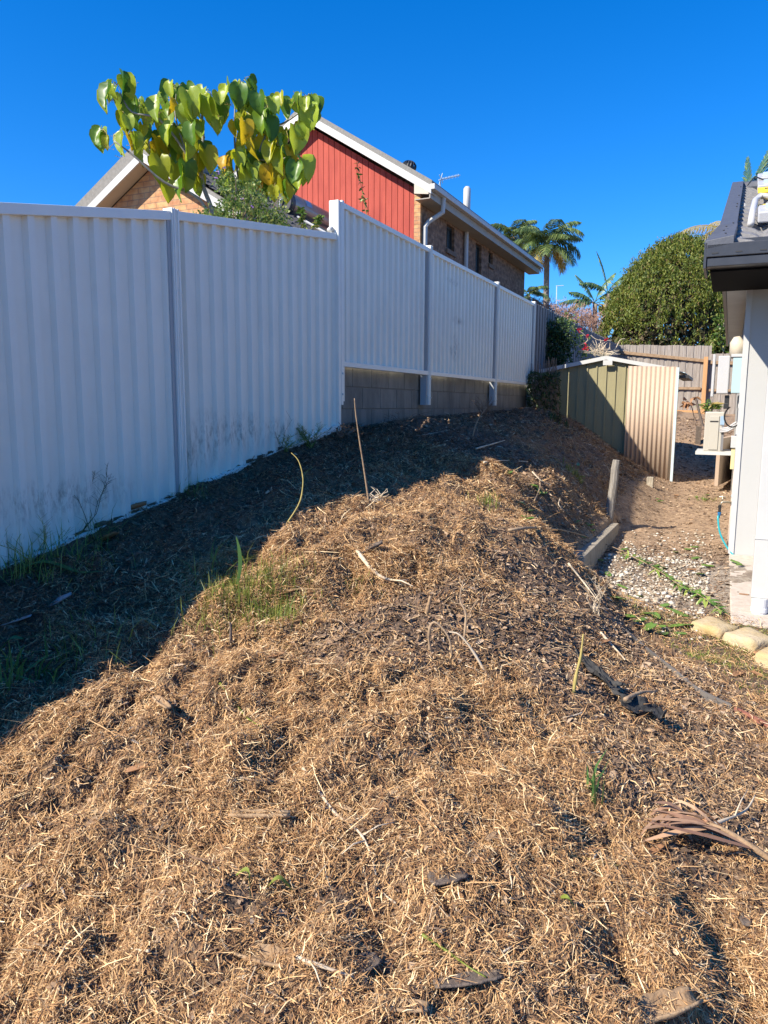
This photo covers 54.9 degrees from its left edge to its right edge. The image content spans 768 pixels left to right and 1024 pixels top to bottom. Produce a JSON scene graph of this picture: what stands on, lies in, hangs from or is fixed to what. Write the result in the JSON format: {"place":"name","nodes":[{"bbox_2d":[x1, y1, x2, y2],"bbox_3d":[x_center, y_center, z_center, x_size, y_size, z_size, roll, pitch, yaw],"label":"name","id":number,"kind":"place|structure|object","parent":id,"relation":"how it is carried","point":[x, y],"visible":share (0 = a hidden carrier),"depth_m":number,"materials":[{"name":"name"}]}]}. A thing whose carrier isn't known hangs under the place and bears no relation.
{"place":"outdoors","nodes":[
{"label":"outdoors","id":0,"kind":"place"},
{"bbox_2d":[0,407,767,1023],"bbox_3d":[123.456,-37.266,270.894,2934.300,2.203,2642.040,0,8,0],"label":"ground","id":1,"kind":"structure","parent":0,"point":[640,525],"depth_m":2.86,"materials":[{"name":"soil"}]},
{"bbox_2d":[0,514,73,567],"bbox_3d":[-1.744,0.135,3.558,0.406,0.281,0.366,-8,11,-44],"label":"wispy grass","id":2,"kind":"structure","parent":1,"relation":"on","point":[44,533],"depth_m":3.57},
{"bbox_2d":[0,618,94,701],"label":"grass tuft","id":3,"kind":"object","parent":1,"relation":"on","point":[21,672],"visible":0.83,"depth_m":2.71,"materials":[{"name":"green plant"}]},
{"bbox_2d":[7,560,98,575],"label":"strap leaf","id":4,"kind":"object","parent":1,"relation":"on","point":[62,566],"visible":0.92,"depth_m":3.54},
{"bbox_2d":[47,592,71,607],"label":"dry leaf","id":5,"kind":"object","parent":1,"relation":"on","point":[63,597],"visible":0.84,"depth_m":3.25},
{"bbox_2d":[1,603,154,683],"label":"grass tuft","id":6,"kind":"object","parent":1,"relation":"on","point":[116,657],"visible":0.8,"depth_m":2.88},
{"bbox_2d":[0,519,166,596],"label":"grass tuft","id":7,"kind":"object","parent":1,"relation":"on","point":[30,556],"visible":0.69,"depth_m":3.55,"materials":[{"name":"plant"}]},
{"bbox_2d":[72,463,113,531],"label":"wispy grass","id":8,"kind":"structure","parent":1,"relation":"on","point":[99,499],"depth_m":3.98,"materials":[{"name":"green plant"}]},
{"bbox_2d":[75,507,158,550],"bbox_3d":[-1.450,0.076,4.019,0.634,0.302,0.512,-1,8,-12],"label":"grass tuft","id":9,"kind":"object","parent":1,"relation":"on","point":[101,529],"visible":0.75,"depth_m":3.96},
{"bbox_2d":[131,501,146,509],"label":"dry leaf","id":10,"kind":"object","parent":1,"relation":"on","point":[138,505],"visible":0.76,"depth_m":4.27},
{"bbox_2d":[152,695,171,708],"bbox_3d":[-0.742,0.635,2.466,0.036,0.014,0.121,-6,10,-36],"label":"bark piece","id":11,"kind":"object","parent":1,"relation":"on","point":[166,705],"visible":0.98,"depth_m":2.46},
{"bbox_2d":[171,762,193,777],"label":"dry leaf","id":12,"kind":"object","parent":1,"relation":"on","point":[190,765],"visible":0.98,"depth_m":2.22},
{"bbox_2d":[178,476,210,502],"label":"grass tuft","id":13,"kind":"object","parent":1,"relation":"on","point":[194,488],"visible":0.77,"depth_m":4.65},
{"bbox_2d":[89,68,323,213],"bbox_3d":[-1.978,-2.715,8.140,2.628,4.032,0.881,0,8,0],"label":"leaf tree","id":14,"kind":"object","parent":1,"relation":"on","point":[268,155],"visible":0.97,"depth_m":7.78,"materials":[{"name":"plant"}]},
{"bbox_2d":[176,537,264,586],"bbox_3d":[-0.692,0.244,3.502,0.549,0.248,0.358,-3,9,-23],"label":"grass tuft","id":15,"kind":"object","parent":1,"relation":"on","point":[214,556],"visible":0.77,"depth_m":3.49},
{"bbox_2d":[236,537,241,584],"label":"strap leaf","id":16,"kind":"object","parent":1,"relation":"on","point":[239,563],"visible":0.94,"depth_m":3.26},
{"bbox_2d":[193,165,293,225],"bbox_3d":[-1.384,-2.005,7.188,1.055,2.703,0.742,0,8,0],"label":"flowering shrub","id":17,"kind":"object","parent":1,"relation":"on","point":[252,208],"visible":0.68,"depth_m":6.96,"materials":[{"name":"green plant"}]},
{"bbox_2d":[151,542,346,654],"bbox_3d":[-0.657,0.349,3.261,0.880,0.370,0.855,5,9,29],"label":"grass tuft","id":18,"kind":"object","parent":1,"relation":"on","point":[251,581],"visible":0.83,"depth_m":3.20,"materials":[{"name":"plant"}]},
{"bbox_2d":[229,809,290,818],"bbox_3d":[-0.348,0.850,2.075,0.170,0.022,0.031,0,8,0],"label":"bark piece","id":19,"kind":"object","parent":1,"relation":"on","point":[282,813],"visible":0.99,"depth_m":2.06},
{"bbox_2d":[232,942,292,968],"bbox_3d":[-0.264,1.022,1.699,0.171,0.026,0.060,3,9,17],"label":"bark piece","id":20,"kind":"object","parent":1,"relation":"on","point":[266,950],"visible":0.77,"depth_m":1.71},
{"bbox_2d":[0,200,535,569],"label":"metal fence","id":21,"kind":"object","parent":1,"relation":"on","point":[151,356],"visible":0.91,"depth_m":4.63,"materials":[{"name":"metal"}]},
{"bbox_2d":[238,574,312,628],"bbox_3d":[-0.444,0.372,3.122,0.381,0.222,0.342,0,8,0],"label":"grass tuft","id":22,"kind":"object","parent":1,"relation":"on","point":[280,611],"visible":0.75,"depth_m":3.10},
{"bbox_2d":[268,875,293,891],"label":"strap leaf","id":23,"kind":"object","parent":1,"relation":"on","point":[280,877],"visible":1,"depth_m":1.87,"materials":[{"name":"green plant"}]},
{"bbox_2d":[274,433,312,451],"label":"feathery weed","id":24,"kind":"object","parent":1,"relation":"on","point":[286,444],"visible":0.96,"depth_m":5.59,"materials":[{"name":"green plant"}]},
{"bbox_2d":[284,453,303,525],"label":"curved stem","id":25,"kind":"object","parent":1,"relation":"on","point":[289,519],"visible":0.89,"depth_m":3.89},
{"bbox_2d":[296,206,306,228],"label":"leafy shoot","id":26,"kind":"object","parent":1,"relation":"on","point":[302,210],"visible":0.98,"depth_m":7.26,"materials":[{"name":"green plant"}]},
{"bbox_2d":[0,406,604,748],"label":"dark mulch","id":27,"kind":"object","parent":1,"relation":"on","point":[245,510],"visible":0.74,"depth_m":3.68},
{"bbox_2d":[75,112,542,297],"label":"brick house","id":28,"kind":"structure","parent":1,"relation":"on","point":[406,198],"depth_m":17.08,"materials":[{"name":"brown"}]},
{"bbox_2d":[272,194,328,231],"bbox_3d":[-1.091,-5.701,14.823,1.587,1.156,1.918,4,9,25],"label":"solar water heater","id":29,"kind":"object","parent":28,"relation":"on","point":[310,208],"visible":0.34,"depth_m":14.52,"materials":[{"name":"grey"}]},
{"bbox_2d":[446,226,456,256],"bbox_3d":[1.622,-6.772,18.466,0.180,0.695,0.658,4,9,25],"label":"window","id":30,"kind":"structure","parent":28,"relation":"in","point":[449,231],"depth_m":18.60,"materials":[{"name":"grey"}]},
{"bbox_2d":[475,245,478,273],"bbox_3d":[2.531,-6.998,20.558,0.060,0.835,0.534,4,9,25],"label":"window","id":31,"kind":"structure","parent":28,"relation":"in","point":[477,247],"depth_m":20.73,"materials":[{"name":"grey"}]},
{"bbox_2d":[296,422,333,447],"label":"feathery weed","id":32,"kind":"object","parent":1,"relation":"on","point":[302,434],"visible":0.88,"depth_m":5.85,"materials":[{"name":"green plant"}]},
{"bbox_2d":[310,214,324,229],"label":"leafy shoot","id":33,"kind":"object","parent":1,"relation":"on","point":[317,218],"visible":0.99,"depth_m":7.45,"materials":[{"name":"green plant"}]},
{"bbox_2d":[295,954,353,985],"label":"fallen twig","id":34,"kind":"object","parent":1,"relation":"on","point":[298,957],"visible":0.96,"depth_m":1.64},
{"bbox_2d":[301,767,394,874],"bbox_3d":[-0.149,0.875,2.103,0.408,0.122,0.187,7,11,39],"label":"fallen twig","id":35,"kind":"object","parent":1,"relation":"on","point":[335,812],"visible":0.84,"depth_m":2.05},
{"bbox_2d":[336,422,362,439],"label":"dead bush","id":36,"kind":"object","parent":1,"relation":"on","point":[341,435],"visible":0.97,"depth_m":6.27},
{"bbox_2d":[354,398,369,503],"bbox_3d":[-0.127,-0.336,4.356,0.115,0.659,0.019,-4,9,-26],"label":"standing stick","id":37,"kind":"object","parent":1,"relation":"on","point":[368,499],"visible":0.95,"depth_m":4.36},
{"bbox_2d":[354,161,370,215],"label":"leafy shoot","id":38,"kind":"object","parent":1,"relation":"on","point":[361,199],"visible":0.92,"depth_m":8.56,"materials":[{"name":"green plant"}]},
{"bbox_2d":[345,571,386,598],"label":"grass tuft","id":39,"kind":"object","parent":1,"relation":"on","point":[357,591],"visible":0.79,"depth_m":3.38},
{"bbox_2d":[356,951,382,973],"bbox_3d":[-0.041,1.037,1.701,0.072,0.018,0.061,-5,10,-34],"label":"bark piece","id":40,"kind":"object","parent":1,"relation":"on","point":[377,961],"visible":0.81,"depth_m":1.71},
{"bbox_2d":[366,486,388,502],"bbox_3d":[-0.043,-0.105,4.589,0.198,0.103,0.136,5,10,31],"label":"palm sprout","id":41,"kind":"object","parent":1,"relation":"on","point":[376,498],"visible":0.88,"depth_m":4.58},
{"bbox_2d":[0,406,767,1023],"bbox_3d":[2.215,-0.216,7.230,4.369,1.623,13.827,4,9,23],"label":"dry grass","id":42,"kind":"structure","parent":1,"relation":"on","point":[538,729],"depth_m":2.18,"materials":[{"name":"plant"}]},
{"bbox_2d":[355,550,412,585],"bbox_3d":[-0.001,0.261,3.453,0.419,0.115,0.113,7,10,38],"label":"pale stick","id":43,"kind":"object","parent":1,"relation":"on","point":[363,559],"visible":0.96,"depth_m":3.42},
{"bbox_2d":[9,407,767,925],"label":"twig litter","id":44,"kind":"object","parent":1,"relation":"on","point":[439,591],"visible":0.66,"depth_m":6.25,"materials":[{"name":"wood"}]},
{"bbox_2d":[372,996,427,1012],"bbox_3d":[0.035,1.057,1.585,0.123,0.014,0.043,0,8,0],"label":"bark piece","id":45,"kind":"object","parent":1,"relation":"on","point":[416,1010],"visible":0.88,"depth_m":1.58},
{"bbox_2d":[385,412,426,425],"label":"dead bush","id":46,"kind":"object","parent":1,"relation":"on","point":[397,421],"visible":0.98,"depth_m":7.17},
{"bbox_2d":[341,367,526,425],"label":"block wall","id":47,"kind":"structure","parent":1,"relation":"on","point":[379,396],"depth_m":7.99,"materials":[{"name":"concrete"}]},
{"bbox_2d":[427,621,452,655],"bbox_3d":[0.223,0.516,2.942,0.106,0.168,0.035,5,10,31],"label":"dead cane","id":48,"kind":"object","parent":1,"relation":"on","point":[429,634],"visible":0.95,"depth_m":2.94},
{"bbox_2d":[427,865,467,885],"bbox_3d":[0.164,0.945,1.922,0.105,0.014,0.067,-2,9,-17],"label":"bark piece","id":49,"kind":"object","parent":1,"relation":"on","point":[445,879],"visible":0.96,"depth_m":1.92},
{"bbox_2d":[422,933,485,977],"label":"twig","id":50,"kind":"object","parent":1,"relation":"on","point":[445,949],"visible":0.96,"depth_m":1.75,"materials":[{"name":"wood"}]},
{"bbox_2d":[446,580,477,644],"bbox_3d":[0.331,0.443,3.091,0.096,0.292,0.120,8,11,42],"label":"dead cane","id":51,"kind":"object","parent":1,"relation":"on","point":[465,623],"visible":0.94,"depth_m":3.09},
{"bbox_2d":[448,631,486,672],"bbox_3d":[0.343,0.581,2.962,0.177,0.207,0.016,1,8,8],"label":"dead cane","id":52,"kind":"object","parent":1,"relation":"on","point":[472,651],"visible":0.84,"depth_m":2.95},
{"bbox_2d":[433,969,503,987],"bbox_3d":[0.191,1.060,1.676,0.162,0.015,0.040,-1,8,-8],"label":"bark piece","id":53,"kind":"object","parent":1,"relation":"on","point":[474,977],"visible":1,"depth_m":1.68,"materials":[{"name":"wood"}]},
{"bbox_2d":[463,489,502,513],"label":"grass tuft","id":54,"kind":"object","parent":1,"relation":"on","point":[486,500],"visible":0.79,"depth_m":5.06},
{"bbox_2d":[471,396,494,415],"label":"dead bush","id":55,"kind":"object","parent":1,"relation":"on","point":[482,405],"visible":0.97,"depth_m":9.12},
{"bbox_2d":[490,219,539,252],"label":"palm tree","id":56,"kind":"object","parent":1,"relation":"on","point":[505,230],"visible":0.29,"depth_m":41.59,"materials":[{"name":"green plant"}]},
{"bbox_2d":[524,285,550,304],"bbox_3d":[6.386,-7.250,33.277,1.956,5.927,2.019,0,8,0],"label":"palm tree","id":57,"kind":"object","parent":1,"relation":"on","point":[532,290],"visible":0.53,"depth_m":32.64,"materials":[{"name":"green plant"}]},
{"bbox_2d":[511,219,584,308],"bbox_3d":[8.033,-9.565,36.968,3.804,9.481,3.645,0,8,0],"label":"palm tree","id":58,"kind":"object","parent":1,"relation":"on","point":[558,238],"visible":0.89,"depth_m":36.03,"materials":[{"name":"green plant"}]},
{"bbox_2d":[538,405,572,427],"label":"grass tuft","id":59,"kind":"object","parent":1,"relation":"on","point":[550,414],"visible":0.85,"depth_m":11.16,"materials":[{"name":"green plant"}]},
{"bbox_2d":[526,296,603,334],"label":"twiggy shrub","id":60,"kind":"object","parent":1,"relation":"on","point":[585,321],"visible":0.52,"depth_m":20.43,"materials":[{"name":"plant"}]},
{"bbox_2d":[508,526,624,551],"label":"fallen twig","id":61,"kind":"object","parent":1,"relation":"on","point":[521,528],"visible":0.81,"depth_m":4.51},
{"bbox_2d":[555,457,586,488],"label":"grass tuft","id":62,"kind":"object","parent":1,"relation":"on","point":[575,472],"visible":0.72,"depth_m":8.20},
{"bbox_2d":[525,308,620,414],"bbox_3d":[3.017,-2.658,13.242,1.501,2.107,2.711,8,11,43],"label":"bougainvillea","id":63,"kind":"object","parent":1,"relation":"on","point":[558,335],"visible":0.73,"depth_m":13.46,"materials":[{"name":"green plant"}]},
{"bbox_2d":[532,303,618,406],"bbox_3d":[4.725,-3.159,17.448,0.086,2.326,10.808,4,9,25],"label":"side paling fence","id":64,"kind":"object","parent":1,"relation":"on","point":[541,321],"visible":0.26,"depth_m":13.69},
{"bbox_2d":[572,634,583,694],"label":"dry stalk","id":65,"kind":"object","parent":1,"relation":"on","point":[575,679],"visible":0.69,"depth_m":3.03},
{"bbox_2d":[559,273,615,329],"bbox_3d":[8.245,-6.566,29.331,2.749,5.722,1.144,0,8,0],"label":"palm tree","id":66,"kind":"object","parent":1,"relation":"on","point":[586,300],"visible":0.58,"depth_m":29.02,"materials":[{"name":"green plant"}]},
{"bbox_2d":[575,575,611,615],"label":"dead bush","id":67,"kind":"object","parent":1,"relation":"on","point":[594,607],"visible":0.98,"depth_m":4.08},
{"bbox_2d":[575,523,618,570],"bbox_3d":[2.077,0.343,7.197,0.115,0.215,2.096,4,9,25],"label":"timber sleeper","id":68,"kind":"object","parent":1,"relation":"on","point":[594,548],"visible":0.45,"depth_m":6.92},
{"bbox_2d":[585,751,608,809],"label":"grass tuft","id":69,"kind":"object","parent":1,"relation":"on","point":[594,787],"visible":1,"depth_m":2.39,"materials":[{"name":"green plant"}]},
{"bbox_2d":[575,648,626,690],"bbox_3d":[0.950,0.691,3.247,0.083,0.123,0.278,-4,9,-28],"label":"weed mat","id":70,"kind":"object","parent":1,"relation":"on","point":[592,667],"visible":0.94,"depth_m":3.25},
{"bbox_2d":[579,251,625,320],"bbox_3d":[8.736,-6.728,28.365,2.733,6.334,1.236,0,8,0],"label":"palm tree","id":71,"kind":"object","parent":1,"relation":"on","point":[591,285],"visible":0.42,"depth_m":28.05,"materials":[{"name":"green plant"}]},
{"bbox_2d":[605,459,619,522],"bbox_3d":[2.500,-0.140,8.146,0.163,0.879,0.098,8,11,43],"label":"timber stake","id":72,"kind":"object","parent":1,"relation":"on","point":[612,492],"visible":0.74,"depth_m":8.09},
{"bbox_2d":[539,356,692,453],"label":"garden shed","id":73,"kind":"structure","parent":1,"relation":"on","point":[593,393],"depth_m":12.85,"materials":[{"name":"beige metal"}]},
{"bbox_2d":[611,688,666,718],"bbox_3d":[1.071,0.802,3.102,0.214,0.112,0.103,-1,8,-11],"label":"weed mat","id":74,"kind":"object","parent":1,"relation":"on","point":[637,703],"visible":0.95,"depth_m":3.09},
{"bbox_2d":[623,690,657,701],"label":"fallen twig","id":75,"kind":"object","parent":74,"relation":"on","point":[630,696],"visible":1,"depth_m":3.11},
{"bbox_2d":[624,366,679,481],"bbox_3d":[4.475,-1.466,12.425,0.802,1.953,0.100,4,9,25],"label":"corrugated sheet","id":76,"kind":"object","parent":1,"relation":"on","point":[651,413],"visible":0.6,"depth_m":12.39,"materials":[{"name":"beige metal"}]},
{"bbox_2d":[595,530,713,642],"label":"gravel","id":77,"kind":"structure","parent":1,"relation":"on","point":[638,590],"depth_m":6.30,"materials":[{"name":"gravel"}]},
{"bbox_2d":[616,550,729,614],"bbox_3d":[2.367,0.557,6.124,0.296,0.149,2.035,0,8,0],"label":"vine","id":78,"kind":"object","parent":77,"relation":"on","point":[687,588],"depth_m":5.79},
{"bbox_2d":[648,842,664,854],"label":"dry leaf","id":79,"kind":"object","parent":1,"relation":"on","point":[660,845],"visible":0.9,"depth_m":2.28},
{"bbox_2d":[595,229,729,353],"bbox_3d":[10.195,-6.581,25.947,6.164,6.332,5.673,-5,10,-30],"label":"leafy tree","id":80,"kind":"object","parent":1,"relation":"on","point":[668,283],"visible":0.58,"depth_m":24.34,"materials":[{"name":"green plant"}]},
{"bbox_2d":[602,609,731,707],"bbox_3d":[1.502,0.764,3.940,0.177,0.316,0.873,-3,9,-23],"label":"edging strip","id":81,"kind":"object","parent":1,"relation":"on","point":[705,696],"visible":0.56,"depth_m":3.76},
{"bbox_2d":[636,986,703,1023],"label":"bark piece","id":82,"kind":"object","parent":1,"relation":"on","point":[650,999],"visible":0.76,"depth_m":1.78,"materials":[{"name":"wood"}]},
{"bbox_2d":[619,345,736,413],"bbox_3d":[9.697,-3.534,20.935,6.150,2.524,0.190,4,9,25],"label":"back paling fence","id":83,"kind":"object","parent":1,"relation":"on","point":[695,363],"visible":0.31,"depth_m":21.34,"materials":[{"name":"brown wood"}]},
{"bbox_2d":[680,396,701,420],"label":"wilted plant","id":84,"kind":"object","parent":1,"relation":"on","point":[686,404],"visible":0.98,"depth_m":17.79,"materials":[{"name":"brown plant"}]},
{"bbox_2d":[624,595,767,711],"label":"lawn","id":85,"kind":"structure","parent":1,"relation":"on","point":[725,658],"depth_m":4.49,"materials":[{"name":"green plant"}]},
{"bbox_2d":[695,426,701,444],"bbox_3d":[6.452,-1.525,15.188,0.100,0.465,0.120,4,9,25],"label":"dark post","id":86,"kind":"object","parent":1,"relation":"on","point":[698,436],"visible":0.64,"depth_m":15.13,"materials":[{"name":"brown wood"}]},
{"bbox_2d":[681,221,720,242],"bbox_3d":[11.780,-6.838,26.279,2.729,7.178,2.223,-6,10,-38],"label":"palm tree","id":87,"kind":"object","parent":1,"relation":"on","point":[710,226],"visible":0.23,"depth_m":25.84,"materials":[{"name":"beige plant"}]},
{"bbox_2d":[638,799,767,861],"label":"dried palm frond","id":88,"kind":"object","parent":1,"relation":"on","point":[678,816],"visible":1,"depth_m":2.34,"materials":[{"name":"brown plant"}]},
{"bbox_2d":[695,399,723,413],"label":"spiky plant","id":89,"kind":"object","parent":1,"relation":"on","point":[712,406],"visible":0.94,"depth_m":19.26,"materials":[{"name":"green plant"}]},
{"bbox_2d":[690,616,738,637],"bbox_3d":[2.186,0.786,4.896,0.236,0.130,0.239,-5,10,-31],"label":"sandstone block","id":90,"kind":"object","parent":1,"relation":"on","point":[712,625],"depth_m":4.84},
{"bbox_2d":[699,308,729,353],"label":"leafy shrub","id":91,"kind":"object","parent":1,"relation":"on","point":[720,342],"visible":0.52,"depth_m":23.61,"materials":[{"name":"green plant"}]},
{"bbox_2d":[689,790,755,834],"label":"fallen twig","id":92,"kind":"object","parent":1,"relation":"on","point":[723,820],"visible":0.73,"depth_m":2.54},
{"bbox_2d":[714,435,733,485],"bbox_3d":[5.470,-0.847,11.855,0.099,0.712,1.627,6,10,33],"label":"beige board","id":93,"kind":"object","parent":1,"relation":"on","point":[723,471],"visible":0.64,"depth_m":11.49,"materials":[{"name":"wood"}]},
{"bbox_2d":[703,180,767,614],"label":"white house","id":94,"kind":"structure","parent":1,"relation":"on","point":[735,262],"depth_m":6.72,"materials":[{"name":"paint"}]},
{"bbox_2d":[695,449,730,454],"bbox_3d":[4.449,-0.794,9.949,0.499,0.080,0.550,4,9,25],"label":"wall bracket","id":95,"kind":"object","parent":94,"relation":"attached to","point":[722,452],"depth_m":9.72,"materials":[{"name":"metal"}]},
{"bbox_2d":[703,412,735,450],"bbox_3d":[4.549,-1.085,9.937,0.438,0.515,0.793,4,9,25],"label":"air conditioner","id":96,"kind":"object","parent":95,"relation":"on","point":[715,429],"visible":0.89,"depth_m":9.68,"materials":[{"name":"beige metal"}]},
{"bbox_2d":[719,496,731,504],"bbox_3d":[3.269,-0.106,7.069,0.123,0.096,0.028,2,8,12],"label":"garden tap","id":97,"kind":"object","parent":94,"relation":"attached to","point":[722,501],"visible":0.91,"depth_m":7.07,"materials":[{"name":"gold metal"}]},
{"bbox_2d":[717,505,733,554],"bbox_3d":[3.321,0.213,6.992,0.059,0.524,0.365,-7,11,-43],"label":"garden hose","id":98,"kind":"object","parent":97,"relation":"hanging from","point":[719,514],"visible":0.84,"depth_m":7.07,"materials":[{"name":"teal"}]},
{"bbox_2d":[711,354,741,427],"bbox_3d":[3.570,-1.254,7.695,0.305,0.745,0.340,4,9,25],"label":"inverter","id":99,"kind":"object","parent":94,"relation":"attached to","point":[723,374],"visible":0.84,"depth_m":7.54,"materials":[{"name":"grey plastic"}]},
{"bbox_2d":[730,448,734,468],"bbox_3d":[3.693,-0.563,7.791,0.073,0.219,0.100,4,9,25],"label":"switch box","id":100,"kind":"object","parent":94,"relation":"attached to","point":[732,458],"visible":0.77,"depth_m":7.75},
{"bbox_2d":[730,396,738,447],"bbox_3d":[3.689,-0.947,7.707,0.108,0.559,0.118,4,9,25],"label":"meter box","id":101,"kind":"object","parent":94,"relation":"attached to","point":[733,441],"visible":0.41,"depth_m":7.71,"materials":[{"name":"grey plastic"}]},
{"bbox_2d":[729,336,742,355],"bbox_3d":[3.668,-1.726,7.672,0.150,0.197,0.150,0,8,0],"label":"vent cowl","id":102,"kind":"object","parent":94,"relation":"attached to","point":[736,345],"visible":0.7,"depth_m":7.62,"materials":[{"name":"beige paint"}]},
{"bbox_2d":[747,193,767,226],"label":"roof conduit","id":103,"kind":"object","parent":94,"relation":"attached to","point":[753,209],"visible":1,"depth_m":6.56,"materials":[{"name":"grey plastic"}]},
{"bbox_2d":[757,203,767,222],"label":"solar rail box","id":104,"kind":"object","parent":94,"relation":"on","point":[762,213],"visible":0.97,"depth_m":6.30,"materials":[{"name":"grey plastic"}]},
{"bbox_2d":[757,179,767,193],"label":"solar rail box","id":105,"kind":"object","parent":94,"relation":"on","point":[762,186],"visible":1,"depth_m":8.47,"materials":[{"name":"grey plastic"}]},
{"bbox_2d":[722,627,767,652],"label":"sandstone block","id":106,"kind":"object","parent":1,"relation":"on","point":[751,639],"depth_m":4.61,"materials":[{"name":"stone"}]},
{"bbox_2d":[739,912,751,926],"bbox_3d":[1.034,1.166,2.116,0.032,0.010,0.051,3,9,21],"label":"bark piece","id":107,"kind":"object","parent":1,"relation":"on","point":[745,921],"visible":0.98,"depth_m":2.11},
{"bbox_2d":[729,554,767,628],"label":"concrete strip","id":108,"kind":"object","parent":1,"relation":"on","point":[740,605],"visible":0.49,"depth_m":5.53,"materials":[{"name":"concrete"}]},
{"bbox_2d":[734,707,767,727],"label":"stick","id":109,"kind":"object","parent":1,"relation":"on","point":[755,718],"visible":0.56,"depth_m":3.49,"materials":[{"name":"brown wood"}]},
{"bbox_2d":[742,150,767,181],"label":"palm tree","id":110,"kind":"object","parent":1,"relation":"on","point":[747,169],"visible":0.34,"depth_m":22.73,"materials":[{"name":"green plant"}]},
{"bbox_2d":[754,647,767,668],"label":"sandstone block","id":111,"kind":"object","parent":1,"relation":"on","point":[761,655],"depth_m":4.31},
{"bbox_2d":[0,0,767,342],"label":"sky","id":112,"kind":"structure","parent":0,"point":[635,122],"materials":[{"name":"blue"}]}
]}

